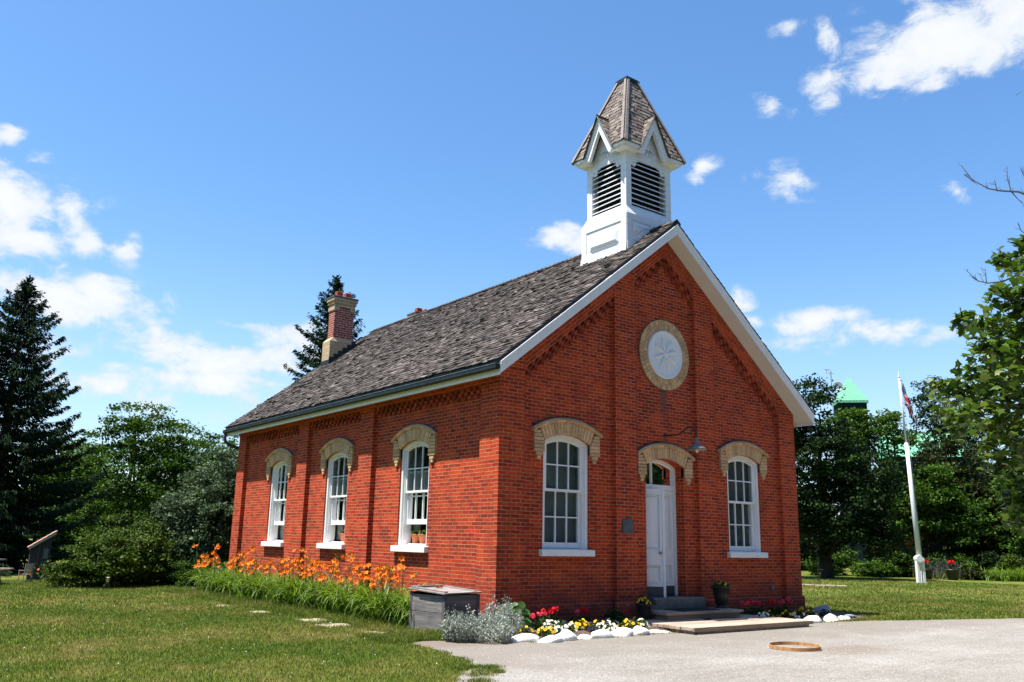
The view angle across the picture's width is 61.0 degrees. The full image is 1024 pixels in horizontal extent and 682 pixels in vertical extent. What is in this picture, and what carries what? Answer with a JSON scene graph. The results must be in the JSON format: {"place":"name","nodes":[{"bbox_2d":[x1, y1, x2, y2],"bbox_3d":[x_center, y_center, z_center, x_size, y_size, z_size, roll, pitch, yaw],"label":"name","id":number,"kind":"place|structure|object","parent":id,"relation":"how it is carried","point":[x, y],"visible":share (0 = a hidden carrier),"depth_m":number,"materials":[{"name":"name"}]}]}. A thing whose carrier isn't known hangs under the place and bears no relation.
{"place":"outdoors","nodes":[
{"label":"outdoors","id":0,"kind":"place"},
{"bbox_2d":[0,539,1023,681],"bbox_3d":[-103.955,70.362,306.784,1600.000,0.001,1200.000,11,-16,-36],"label":"lawn","id":1,"kind":"structure","parent":0,"point":[804,575],"depth_m":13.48,"materials":[{"name":"plant"}]},
{"bbox_2d":[18,563,34,581],"bbox_3d":[-15.424,7.351,27.599,0.374,0.570,0.297,-7,-15,32],"label":"garden chair","id":2,"kind":"object","parent":1,"relation":"on","point":[26,573],"visible":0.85,"depth_m":27.55,"materials":[{"name":"grey wood"}]},
{"bbox_2d":[27,531,56,579],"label":"garden shed","id":3,"kind":"structure","parent":1,"relation":"on","point":[40,551],"depth_m":28.79,"materials":[{"name":"wood"}]},
{"bbox_2d":[0,274,117,576],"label":"spruce tree","id":4,"kind":"object","parent":1,"relation":"on","point":[15,501],"visible":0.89,"depth_m":34.90,"materials":[{"name":"green plant"}]},
{"bbox_2d":[12,429,122,539],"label":"leafy tree","id":5,"kind":"object","parent":1,"relation":"on","point":[54,478],"visible":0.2,"depth_m":52.49,"materials":[{"name":"green plant"}]},
{"bbox_2d":[32,522,163,587],"bbox_3d":[-12.263,6.370,25.906,3.529,1.987,2.880,11,-16,-36],"label":"round bush","id":6,"kind":"object","parent":1,"relation":"on","point":[114,556],"visible":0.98,"depth_m":25.42,"materials":[{"name":"green plant"}]},
{"bbox_2d":[3,446,230,558],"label":"distant woods","id":7,"kind":"object","parent":1,"relation":"on","point":[34,537],"visible":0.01,"depth_m":52.88,"materials":[{"name":"plant"}]},
{"bbox_2d":[56,401,216,539],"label":"leafy tree","id":8,"kind":"object","parent":1,"relation":"on","point":[136,495],"visible":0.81,"depth_m":44.78,"materials":[{"name":"green plant"}]},
{"bbox_2d":[84,511,196,585],"bbox_3d":[-11.792,6.583,27.595,3.613,2.354,3.132,11,-16,-36],"label":"round bush","id":9,"kind":"object","parent":1,"relation":"on","point":[159,572],"visible":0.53,"depth_m":27.27,"materials":[{"name":"green plant"}]},
{"bbox_2d":[129,510,226,582],"bbox_3d":[-11.337,6.865,28.987,3.466,2.448,2.484,3,-13,-8],"label":"round bush","id":10,"kind":"object","parent":1,"relation":"on","point":[174,581],"visible":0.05,"depth_m":28.57,"materials":[{"name":"green plant"}]},
{"bbox_2d":[122,423,239,547],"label":"leafy tree","id":11,"kind":"object","parent":1,"relation":"on","point":[210,444],"visible":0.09,"depth_m":56.24,"materials":[{"name":"green plant"}]},
{"bbox_2d":[149,447,238,578],"bbox_3d":[-9.504,5.664,28.869,4.645,4.907,3.501,11,-16,-36],"label":"willow tree","id":12,"kind":"object","parent":1,"relation":"on","point":[218,495],"visible":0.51,"depth_m":28.26,"materials":[{"name":"plant"}]},
{"bbox_2d":[168,556,226,585],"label":"shrub","id":13,"kind":"object","parent":1,"relation":"on","point":[185,569],"visible":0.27,"depth_m":26.96,"materials":[{"name":"green plant"}]},
{"bbox_2d":[235,274,365,469],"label":"spruce tree","id":14,"kind":"object","parent":1,"relation":"on","point":[337,284],"visible":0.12,"depth_m":41.97,"materials":[{"name":"green plant"}]},
{"bbox_2d":[408,585,481,629],"bbox_3d":[-1.199,4.727,15.391,0.965,0.745,0.905,-11,-18,42],"label":"wooden box","id":15,"kind":"object","parent":1,"relation":"on","point":[420,602],"visible":0.76,"depth_m":15.16,"materials":[{"name":"wood"}]},
{"bbox_2d":[440,594,524,643],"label":"silver bush","id":16,"kind":"object","parent":1,"relation":"on","point":[488,626],"visible":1,"depth_m":13.55,"materials":[{"name":"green plant"}]},
{"bbox_2d":[223,76,815,624],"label":"schoolhouse","id":17,"kind":"structure","parent":1,"relation":"on","point":[499,442],"depth_m":19.21,"materials":[{"name":"red brick"}]},
{"bbox_2d":[261,448,293,546],"bbox_3d":[-6.301,4.292,23.951,0.530,2.666,1.772,11,-16,-36],"label":"window","id":18,"kind":"structure","parent":17,"relation":"in","point":[282,470],"depth_m":24.11,"materials":[{"name":"white paint"}]},
{"bbox_2d":[316,437,355,548],"bbox_3d":[-4.155,3.705,21.223,0.530,2.666,1.772,11,-16,-36],"label":"window","id":19,"kind":"structure","parent":17,"relation":"in","point":[336,493],"depth_m":21.39,"materials":[{"name":"white paint"}]},
{"bbox_2d":[409,530,418,543],"bbox_3d":[-2.040,4.157,18.481,0.281,0.290,0.373,-6,-15,30],"label":"clay pot","id":20,"kind":"object","parent":17,"relation":"on","point":[415,538],"visible":0.85,"depth_m":18.40,"materials":[{"name":"ceramic"}]},
{"bbox_2d":[390,423,437,552],"bbox_3d":[-1.948,3.101,18.418,0.530,2.666,1.772,11,-16,-36],"label":"window","id":21,"kind":"structure","parent":17,"relation":"in","point":[414,481],"depth_m":18.56,"materials":[{"name":"white paint"}]},
{"bbox_2d":[418,530,425,543],"bbox_3d":[-1.841,4.104,18.280,0.294,0.311,0.341,4,-13,-10],"label":"clay pot","id":22,"kind":"object","parent":17,"relation":"on","point":[422,536],"visible":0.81,"depth_m":18.18,"materials":[{"name":"ceramic"}]},
{"bbox_2d":[532,417,602,556],"bbox_3d":[0.999,2.838,17.021,1.772,2.666,0.405,11,-16,-36],"label":"window","id":23,"kind":"structure","parent":17,"relation":"in","point":[564,526],"depth_m":17.11,"materials":[{"name":"white paint"}]},
{"bbox_2d":[622,517,633,533],"bbox_3d":[2.349,3.731,17.603,0.310,0.320,0.035,11,-16,-36],"label":"wall plaque","id":24,"kind":"object","parent":17,"relation":"attached to","point":[627,525],"depth_m":17.59,"materials":[{"name":"grey metal"}]},
{"bbox_2d":[646,489,665,597],"bbox_3d":[2.947,4.229,18.261,0.548,2.220,0.138,2,-13,-3],"label":"door leaf","id":25,"kind":"structure","parent":17,"relation":"in","point":[655,503],"depth_m":18.30,"materials":[{"name":"white paint"}]},
{"bbox_2d":[664,491,674,595],"bbox_3d":[3.282,4.343,18.751,0.522,2.210,0.065,11,-16,-35],"label":"door leaf","id":26,"kind":"structure","parent":17,"relation":"in","point":[669,548],"depth_m":18.82,"materials":[{"name":"white paint"}]},
{"bbox_2d":[664,426,705,452],"bbox_3d":[3.667,2.111,18.488,0.400,0.576,1.049,11,-16,-36],"label":"wall lamp","id":27,"kind":"object","parent":17,"relation":"attached to","point":[696,446],"visible":1,"depth_m":18.18,"materials":[{"name":"black metal"}]},
{"bbox_2d":[718,441,768,557],"bbox_3d":[5.326,3.670,20.246,1.772,2.666,0.405,11,-16,-36],"label":"window","id":28,"kind":"structure","parent":17,"relation":"in","point":[742,472],"depth_m":20.36,"materials":[{"name":"white paint"}]},
{"bbox_2d":[494,621,673,642],"bbox_3d":[1.214,5.126,15.423,4.130,0.117,1.680,11,-16,-36],"label":"flower bed","id":29,"kind":"object","parent":1,"relation":"on","point":[586,632],"visible":0.12,"depth_m":14.76,"materials":[{"name":"stone"}]},
{"bbox_2d":[501,601,531,628],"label":"broad leaved plant","id":30,"kind":"object","parent":29,"relation":"on","point":[525,612],"visible":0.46,"depth_m":14.31,"materials":[{"name":"green plant"}]},
{"bbox_2d":[518,625,533,633],"bbox_3d":[0.208,4.692,14.052,0.276,0.185,0.278,-4,-14,21],"label":"pansy","id":31,"kind":"object","parent":29,"relation":"on","point":[526,630],"visible":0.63,"depth_m":14.02,"materials":[{"name":"yellow plant"}]},
{"bbox_2d":[529,611,546,629],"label":"geranium","id":32,"kind":"object","parent":29,"relation":"on","point":[535,626],"visible":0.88,"depth_m":14.94,"materials":[{"name":"red plant"}]},
{"bbox_2d":[537,626,555,636],"bbox_3d":[0.560,4.723,14.159,0.302,0.176,0.288,0,-13,7],"label":"pansy","id":33,"kind":"object","parent":29,"relation":"on","point":[544,631],"visible":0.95,"depth_m":14.10,"materials":[{"name":"yellow plant"}]},
{"bbox_2d":[548,624,562,633],"bbox_3d":[0.729,4.822,14.537,0.286,0.167,0.286,11,-16,-36],"label":"pansy","id":34,"kind":"object","parent":29,"relation":"on","point":[558,629],"visible":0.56,"depth_m":14.47,"materials":[{"name":"white plant"}]},
{"bbox_2d":[548,606,563,624],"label":"geranium","id":35,"kind":"object","parent":29,"relation":"on","point":[555,609],"visible":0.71,"depth_m":15.46,"materials":[{"name":"red plant"}]},
{"bbox_2d":[563,622,577,632],"bbox_3d":[0.947,4.856,14.723,0.301,0.199,0.284,2,-13,-3],"label":"pansy","id":36,"kind":"object","parent":29,"relation":"on","point":[568,627],"visible":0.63,"depth_m":14.68,"materials":[{"name":"white plant"}]},
{"bbox_2d":[567,609,581,624],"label":"geranium","id":37,"kind":"object","parent":29,"relation":"on","point":[577,611],"visible":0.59,"depth_m":15.71,"materials":[{"name":"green plant"}]},
{"bbox_2d":[570,618,588,630],"bbox_3d":[1.180,4.952,15.156,0.436,0.223,0.416,11,-16,-36],"label":"pansy","id":38,"kind":"object","parent":29,"relation":"on","point":[579,626],"visible":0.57,"depth_m":15.04,"materials":[{"name":"yellow plant"}]},
{"bbox_2d":[578,607,591,621],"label":"geranium","id":39,"kind":"object","parent":29,"relation":"on","point":[585,616],"visible":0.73,"depth_m":15.96,"materials":[{"name":"red plant"}]},
{"bbox_2d":[582,622,599,631],"bbox_3d":[1.352,4.909,14.893,0.290,0.186,0.297,11,-16,-36],"label":"pansy","id":40,"kind":"object","parent":29,"relation":"on","point":[590,626],"visible":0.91,"depth_m":14.84,"materials":[{"name":"purple plant"}]},
{"bbox_2d":[596,620,618,630],"bbox_3d":[1.637,4.916,14.976,0.434,0.219,0.405,11,-16,-36],"label":"pansy","id":41,"kind":"object","parent":29,"relation":"on","point":[610,626],"visible":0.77,"depth_m":14.91,"materials":[{"name":"white plant"}]},
{"bbox_2d":[804,615,821,622],"bbox_3d":[6.357,5.887,18.430,0.502,0.148,0.376,23,-26,-59],"label":"whitewashed rock","id":42,"kind":"object","parent":1,"relation":"on","point":[815,619],"visible":0.69,"depth_m":18.28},
{"bbox_2d":[771,610,863,621],"bbox_3d":[6.211,6.101,19.209,3.920,0.116,1.540,11,-16,-36],"label":"flower bed","id":43,"kind":"object","parent":1,"relation":"on","point":[837,614],"visible":0.16,"depth_m":19.50,"materials":[{"name":"stone"}]},
{"bbox_2d":[739,600,749,614],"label":"geranium","id":44,"kind":"object","parent":43,"relation":"on","point":[744,605],"visible":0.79,"depth_m":18.70,"materials":[{"name":"red plant"}]},
{"bbox_2d":[747,599,759,614],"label":"geranium","id":45,"kind":"object","parent":43,"relation":"on","point":[753,610],"visible":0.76,"depth_m":18.83,"materials":[{"name":"green plant"}]},
{"bbox_2d":[766,599,778,614],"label":"geranium","id":46,"kind":"object","parent":43,"relation":"on","point":[773,610],"visible":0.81,"depth_m":19.21,"materials":[{"name":"green plant"}]},
{"bbox_2d":[775,599,784,614],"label":"geranium","id":47,"kind":"object","parent":43,"relation":"on","point":[780,609],"visible":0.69,"depth_m":19.37,"materials":[{"name":"green plant"}]},
{"bbox_2d":[779,609,793,618],"bbox_3d":[5.865,5.832,18.553,0.277,0.203,0.304,11,-16,-36],"label":"pansy","id":48,"kind":"object","parent":43,"relation":"on","point":[786,613],"visible":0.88,"depth_m":18.52,"materials":[{"name":"yellow plant"}]},
{"bbox_2d":[813,605,830,615],"bbox_3d":[6.968,6.120,19.651,0.447,0.314,0.522,-2,-13,13],"label":"grey rock","id":49,"kind":"object","parent":43,"relation":"on","point":[818,609],"visible":0.34,"depth_m":19.53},
{"bbox_2d":[822,614,839,621],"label":"whitewashed rock","id":50,"kind":"object","parent":43,"relation":"on","point":[830,617],"visible":0.92,"depth_m":18.80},
{"bbox_2d":[802,546,846,575],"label":"shrub","id":51,"kind":"object","parent":1,"relation":"on","point":[838,560],"visible":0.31,"depth_m":50.31,"materials":[{"name":"green plant"}]},
{"bbox_2d":[803,543,861,574],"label":"shrub","id":52,"kind":"object","parent":1,"relation":"on","point":[848,557],"visible":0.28,"depth_m":51.22,"materials":[{"name":"green plant"}]},
{"bbox_2d":[792,372,917,578],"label":"maple tree","id":53,"kind":"object","parent":1,"relation":"on","point":[819,510],"visible":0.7,"depth_m":45.45,"materials":[{"name":"green plant"}]},
{"bbox_2d":[847,558,903,576],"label":"shrub","id":54,"kind":"object","parent":1,"relation":"on","point":[877,569],"visible":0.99,"depth_m":49.53,"materials":[{"name":"green plant"}]},
{"bbox_2d":[817,407,968,576],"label":"leafy tree","id":55,"kind":"object","parent":1,"relation":"on","point":[890,428],"visible":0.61,"depth_m":52.63,"materials":[{"name":"green plant"}]},
{"bbox_2d":[876,551,915,576],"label":"shrub","id":56,"kind":"object","parent":1,"relation":"on","point":[906,566],"visible":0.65,"depth_m":50.28,"materials":[{"name":"green plant"}]},
{"bbox_2d":[800,517,1022,573],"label":"distant woods","id":57,"kind":"object","parent":1,"relation":"on","point":[803,565],"visible":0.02,"depth_m":58.88,"materials":[{"name":"plant"}]},
{"bbox_2d":[898,372,925,582],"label":"flagpole","id":58,"kind":"object","parent":1,"relation":"on","point":[920,567],"visible":0.85,"depth_m":41.96,"materials":[{"name":"metal"}]},
{"bbox_2d":[902,384,916,425],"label":"union flag","id":59,"kind":"object","parent":58,"relation":"attached to","point":[908,404],"visible":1,"depth_m":43.21,"materials":[{"name":"fabric"}]},
{"bbox_2d":[851,463,1005,560],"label":"leafy tree","id":60,"kind":"object","parent":1,"relation":"on","point":[960,540],"visible":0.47,"depth_m":51.61,"materials":[{"name":"green plant"}]},
{"bbox_2d":[925,569,933,579],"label":"flower tub","id":61,"kind":"object","parent":1,"relation":"on","point":[928,572],"visible":0.55,"depth_m":46.79,"materials":[{"name":"black plastic"}]},
{"bbox_2d":[914,551,958,577],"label":"shrub","id":62,"kind":"object","parent":1,"relation":"on","point":[931,558],"visible":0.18,"depth_m":49.63,"materials":[{"name":"green plant"}]},
{"bbox_2d":[912,556,972,579],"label":"lavender","id":63,"kind":"object","parent":1,"relation":"on","point":[937,571],"visible":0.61,"depth_m":47.60,"materials":[{"name":"plant"}]},
{"bbox_2d":[896,375,989,546],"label":"locust tree","id":64,"kind":"object","parent":1,"relation":"on","point":[933,422],"visible":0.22,"depth_m":62.98,"materials":[{"name":"green plant"}]},
{"bbox_2d":[944,569,959,579],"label":"flower tub","id":65,"kind":"object","parent":1,"relation":"on","point":[951,574],"visible":0.96,"depth_m":46.62,"materials":[{"name":"black plastic"}]},
{"bbox_2d":[916,431,1005,565],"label":"cedar tree","id":66,"kind":"object","parent":1,"relation":"on","point":[950,448],"visible":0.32,"depth_m":54.18,"materials":[{"name":"green plant"}]},
{"bbox_2d":[934,552,990,578],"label":"shrub","id":67,"kind":"object","parent":1,"relation":"on","point":[963,560],"visible":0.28,"depth_m":49.55,"materials":[{"name":"green plant"}]},
{"bbox_2d":[923,92,1023,537],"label":"maple tree","id":68,"kind":"object","parent":1,"relation":"on","point":[994,378],"visible":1,"depth_m":9.56,"materials":[{"name":"green plant"}]},
{"bbox_2d":[959,566,992,579],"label":"shrub","id":69,"kind":"object","parent":1,"relation":"on","point":[973,573],"visible":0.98,"depth_m":47.36,"materials":[{"name":"green plant"}]},
{"bbox_2d":[972,550,1010,578],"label":"shrub","id":70,"kind":"object","parent":1,"relation":"on","point":[985,559],"visible":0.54,"depth_m":49.55,"materials":[{"name":"green plant"}]},
{"bbox_2d":[961,443,1023,560],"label":"cedar tree","id":71,"kind":"object","parent":1,"relation":"on","point":[988,477],"visible":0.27,"depth_m":53.15,"materials":[{"name":"green plant"}]},
{"bbox_2d":[977,565,1015,581],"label":"lily clump","id":72,"kind":"object","parent":1,"relation":"on","point":[998,576],"visible":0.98,"depth_m":46.82,"materials":[{"name":"plant"}]},
{"bbox_2d":[982,471,1023,557],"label":"leafy tree","id":73,"kind":"object","parent":1,"relation":"on","point":[1016,547],"visible":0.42,"depth_m":50.88,"materials":[{"name":"green plant"}]},
{"bbox_2d":[986,566,1023,581],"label":"lily clump","id":74,"kind":"object","parent":1,"relation":"on","point":[1017,578],"visible":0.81,"depth_m":46.72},
{"bbox_2d":[988,553,1023,571],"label":"shrub","id":75,"kind":"object","parent":1,"relation":"on","point":[1009,557],"visible":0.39,"depth_m":49.00,"materials":[{"name":"green plant"}]},
{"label":"flower bed","id":76,"kind":"structure","parent":1,"relation":"on","visible":0},
{"bbox_2d":[186,544,216,588],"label":"daylily","id":77,"kind":"object","parent":76,"relation":"on","point":[203,561],"visible":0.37,"depth_m":25.13,"materials":[{"name":"plant"}]},
{"bbox_2d":[179,544,251,593],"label":"daylily","id":78,"kind":"object","parent":76,"relation":"on","point":[214,587],"visible":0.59,"depth_m":23.86,"materials":[{"name":"plant"}]},
{"bbox_2d":[186,553,245,589],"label":"daylily","id":79,"kind":"object","parent":76,"relation":"on","point":[217,561],"visible":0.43,"depth_m":24.77,"materials":[{"name":"plant"}]},
{"bbox_2d":[199,549,261,595],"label":"daylily","id":80,"kind":"object","parent":76,"relation":"on","point":[228,592],"visible":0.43,"depth_m":23.20,"materials":[{"name":"plant"}]},
{"bbox_2d":[211,554,279,597],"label":"daylily","id":81,"kind":"object","parent":76,"relation":"on","point":[235,590],"visible":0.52,"depth_m":22.32,"materials":[{"name":"plant"}]},
{"bbox_2d":[221,546,296,599],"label":"daylily","id":82,"kind":"object","parent":76,"relation":"on","point":[259,594],"visible":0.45,"depth_m":21.47,"materials":[{"name":"plant"}]},
{"bbox_2d":[245,556,325,602],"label":"daylily","id":83,"kind":"object","parent":76,"relation":"on","point":[286,564],"visible":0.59,"depth_m":20.72,"materials":[{"name":"plant"}]},
{"bbox_2d":[261,547,332,606],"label":"daylily","id":84,"kind":"object","parent":76,"relation":"on","point":[293,599],"visible":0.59,"depth_m":19.88,"materials":[{"name":"plant"}]},
{"bbox_2d":[274,558,358,608],"bbox_3d":[-4.239,5.369,19.368,2.211,1.175,2.360,4,-13,-11],"label":"daylily","id":85,"kind":"object","parent":76,"relation":"on","point":[318,564],"visible":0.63,"depth_m":19.13,"materials":[{"name":"plant"}]},
{"bbox_2d":[297,552,377,614],"bbox_3d":[-3.596,5.151,18.625,2.229,1.290,2.996,11,-16,-36],"label":"daylily","id":86,"kind":"object","parent":76,"relation":"on","point":[326,603],"visible":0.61,"depth_m":18.28,"materials":[{"name":"plant"}]},
{"bbox_2d":[308,563,407,617],"bbox_3d":[-2.857,5.075,17.788,2.543,1.090,2.255,-5,-15,26],"label":"daylily","id":87,"kind":"object","parent":76,"relation":"on","point":[347,610],"visible":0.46,"depth_m":17.53,"materials":[{"name":"plant"}]},
{"bbox_2d":[335,555,409,621],"bbox_3d":[-2.384,4.812,16.974,2.139,1.254,2.544,2,-13,-5],"label":"daylily","id":88,"kind":"object","parent":76,"relation":"on","point":[382,572],"visible":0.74,"depth_m":16.65,"materials":[{"name":"plant"}]},
{"bbox_2d":[352,571,455,626],"bbox_3d":[-1.807,4.740,16.015,2.343,0.985,2.625,11,-16,-36],"label":"daylily","id":89,"kind":"object","parent":76,"relation":"on","point":[402,608],"visible":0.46,"depth_m":15.95,"materials":[{"name":"plant"}]},
{"bbox_2d":[0,0,1023,516],"label":"sky","id":90,"kind":"structure","parent":0,"point":[183,182],"materials":[{"name":"blue"}]},
{"bbox_2d":[601,606,627,624],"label":"geranium","id":91,"kind":"object","parent":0,"point":[619,616],"visible":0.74,"depth_m":16.43,"materials":[{"name":"green plant"}]},
{"bbox_2d":[413,618,1023,681],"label":"gravel drive","id":92,"kind":"structure","parent":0,"point":[575,651],"depth_m":12.53,"materials":[{"name":"gravel"}]},
{"bbox_2d":[510,633,539,641],"bbox_3d":[0.165,4.734,13.856,0.563,0.144,0.356,10,-16,-33],"label":"whitewashed rock","id":93,"kind":"object","parent":92,"relation":"on","point":[525,637],"visible":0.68,"depth_m":13.73,"materials":[{"name":"stone"}]},
{"bbox_2d":[537,635,563,642],"bbox_3d":[0.612,4.735,13.805,0.330,0.138,0.543,-10,-17,40],"label":"whitewashed rock","id":94,"kind":"object","parent":92,"relation":"on","point":[552,639],"visible":0.63,"depth_m":13.67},
{"bbox_2d":[556,629,577,640],"bbox_3d":[0.883,4.802,14.195,0.404,0.203,0.401,11,-16,-37],"label":"whitewashed rock","id":95,"kind":"object","parent":92,"relation":"on","point":[566,634],"visible":0.52,"depth_m":14.04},
{"bbox_2d":[591,629,612,637],"bbox_3d":[1.465,4.923,14.614,0.437,0.172,0.312,9,-15,-31],"label":"whitewashed rock","id":96,"kind":"object","parent":92,"relation":"on","point":[603,633],"visible":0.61,"depth_m":14.50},
{"bbox_2d":[610,627,633,636],"bbox_3d":[1.855,5.000,14.908,0.450,0.173,0.333,8,-14,-26],"label":"whitewashed rock","id":97,"kind":"object","parent":92,"relation":"on","point":[620,632],"visible":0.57,"depth_m":14.81,"materials":[{"name":"stone"}]},
{"bbox_2d":[633,626,649,634],"bbox_3d":[2.231,5.072,15.210,0.333,0.182,0.320,-10,-17,41],"label":"whitewashed rock","id":98,"kind":"object","parent":92,"relation":"on","point":[638,630],"visible":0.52,"depth_m":15.09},
{"bbox_2d":[621,614,812,633],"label":"wooden deck","id":99,"kind":"structure","parent":92,"relation":"on","point":[704,626],"depth_m":16.39,"materials":[{"name":"brown wood"}]},
{"bbox_2d":[635,603,652,619],"bbox_3d":[2.564,5.277,16.866,0.360,0.365,0.360,11,-16,-36],"label":"flower urn","id":100,"kind":"object","parent":99,"relation":"on","point":[644,611],"visible":0.64,"depth_m":16.76,"materials":[{"name":"black plastic"}]},
{"bbox_2d":[650,607,743,619],"bbox_3d":[3.674,5.507,17.570,2.314,0.143,0.687,11,-16,-36],"label":"wooden step","id":101,"kind":"object","parent":99,"relation":"on","point":[662,614],"visible":0.69,"depth_m":17.18,"materials":[{"name":"grey wood"}]},
{"bbox_2d":[664,607,719,611],"bbox_3d":[3.643,5.423,17.581,1.120,0.019,0.520,11,-16,-36],"label":"doormat","id":102,"kind":"object","parent":101,"relation":"on","point":[691,609],"visible":1,"depth_m":17.45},
{"bbox_2d":[710,585,730,607],"bbox_3d":[4.415,5.395,18.348,0.439,0.445,0.439,11,-16,-36],"label":"flower urn","id":103,"kind":"object","parent":101,"relation":"on","point":[721,594],"visible":0.93,"depth_m":18.22,"materials":[{"name":"black plastic"}]},
{"bbox_2d":[703,617,747,620],"bbox_3d":[4.225,5.499,17.221,0.920,0.019,0.400,11,-16,-36],"label":"doormat","id":104,"kind":"object","parent":99,"relation":"on","point":[726,618],"visible":1,"depth_m":17.13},
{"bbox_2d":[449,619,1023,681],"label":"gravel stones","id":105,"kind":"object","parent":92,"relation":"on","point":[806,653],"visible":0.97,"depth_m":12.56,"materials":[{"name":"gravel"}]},
{"bbox_2d":[769,641,820,651],"bbox_3d":[4.391,4.742,13.502,0.770,0.068,0.770,11,-16,-36],"label":"wooden hoop","id":106,"kind":"object","parent":92,"relation":"on","point":[772,646],"visible":1,"depth_m":13.41,"materials":[{"name":"brown wood"}]},
{"bbox_2d":[833,377,869,562],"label":"copper tower","id":107,"kind":"structure","parent":0,"point":[854,396],"depth_m":102.04,"materials":[{"name":"metal"}]},
{"bbox_2d":[877,432,987,526],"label":"copper roofed hall","id":108,"kind":"structure","parent":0,"point":[915,450],"depth_m":106.26,"materials":[{"name":"metal"}]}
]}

